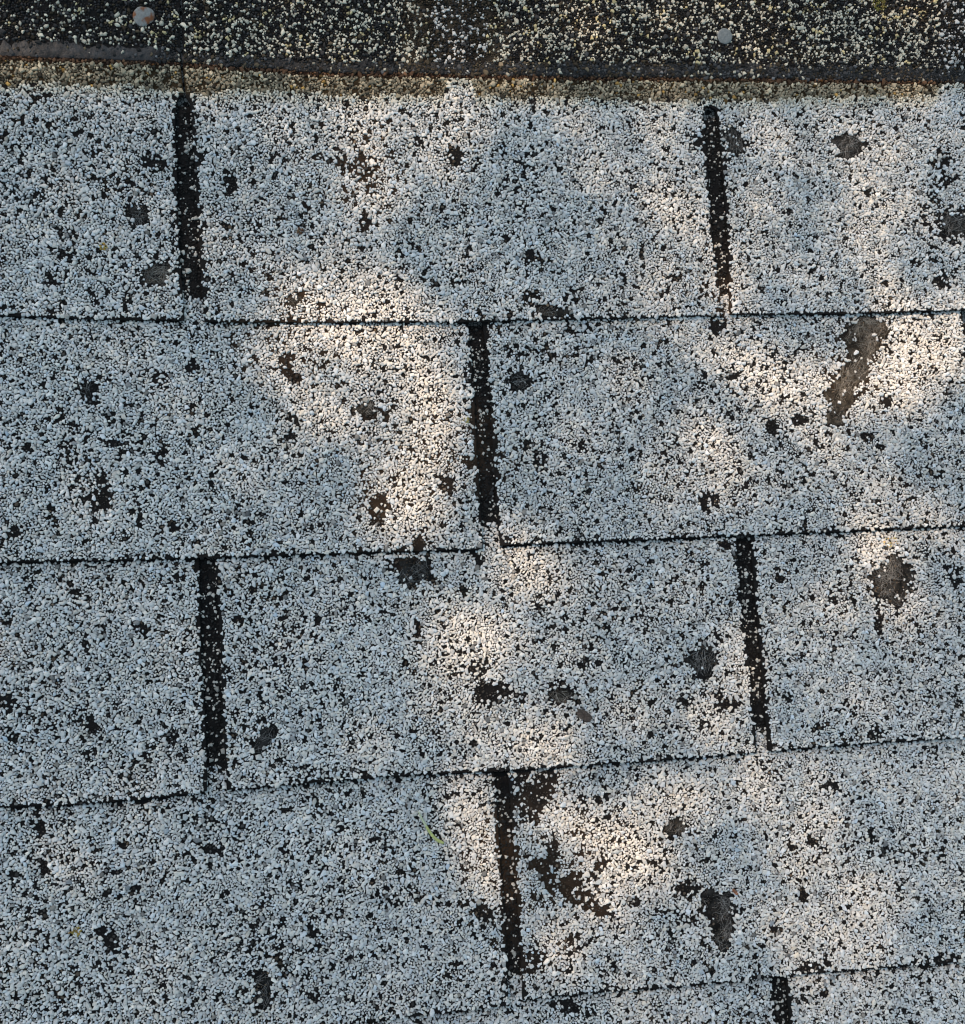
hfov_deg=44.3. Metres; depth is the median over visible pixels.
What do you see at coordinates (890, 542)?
lichen
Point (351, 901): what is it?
asphalt shingle
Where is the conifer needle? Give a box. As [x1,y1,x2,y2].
[418,812,443,843]
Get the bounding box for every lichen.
[68,927,81,936]
[99,242,107,250]
[883,537,897,546]
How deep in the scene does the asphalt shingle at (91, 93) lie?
0.63 m
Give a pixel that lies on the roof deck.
(709, 114)
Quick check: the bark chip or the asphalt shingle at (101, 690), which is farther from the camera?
the bark chip
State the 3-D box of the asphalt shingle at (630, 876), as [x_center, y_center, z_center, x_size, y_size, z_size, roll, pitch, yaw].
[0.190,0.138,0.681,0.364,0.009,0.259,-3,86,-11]
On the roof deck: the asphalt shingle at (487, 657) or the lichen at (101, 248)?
the asphalt shingle at (487, 657)
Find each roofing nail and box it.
[133,6,154,26]
[717,28,731,43]
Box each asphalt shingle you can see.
[0,0,184,320]
[0,105,482,562]
[0,558,206,807]
[0,559,508,1023]
[180,0,964,323]
[215,325,964,790]
[355,771,964,1023]
[482,120,964,545]
[507,537,964,999]
[772,977,788,1023]
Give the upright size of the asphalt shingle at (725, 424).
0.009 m
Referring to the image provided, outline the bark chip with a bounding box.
[576,709,592,722]
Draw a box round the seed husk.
[297,227,304,234]
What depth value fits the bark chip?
0.65 m
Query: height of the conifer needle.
0.002 m
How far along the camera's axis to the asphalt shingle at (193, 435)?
0.63 m
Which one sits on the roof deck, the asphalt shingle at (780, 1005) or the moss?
the asphalt shingle at (780, 1005)
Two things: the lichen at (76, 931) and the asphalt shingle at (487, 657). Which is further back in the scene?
the asphalt shingle at (487, 657)
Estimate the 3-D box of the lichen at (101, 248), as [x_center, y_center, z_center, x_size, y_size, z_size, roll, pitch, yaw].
[-0.201,-0.141,0.627,0.005,0.001,0.004,-3,86,-11]
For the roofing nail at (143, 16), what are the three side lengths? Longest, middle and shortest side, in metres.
0.023 x 0.012 x 0.011 m
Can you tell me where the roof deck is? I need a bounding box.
[177,0,964,771]
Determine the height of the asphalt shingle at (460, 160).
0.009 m
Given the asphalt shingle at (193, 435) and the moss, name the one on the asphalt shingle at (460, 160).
the moss
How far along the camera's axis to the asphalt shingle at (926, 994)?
0.66 m
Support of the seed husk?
on the asphalt shingle at (460, 160)
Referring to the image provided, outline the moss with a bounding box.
[873,0,886,10]

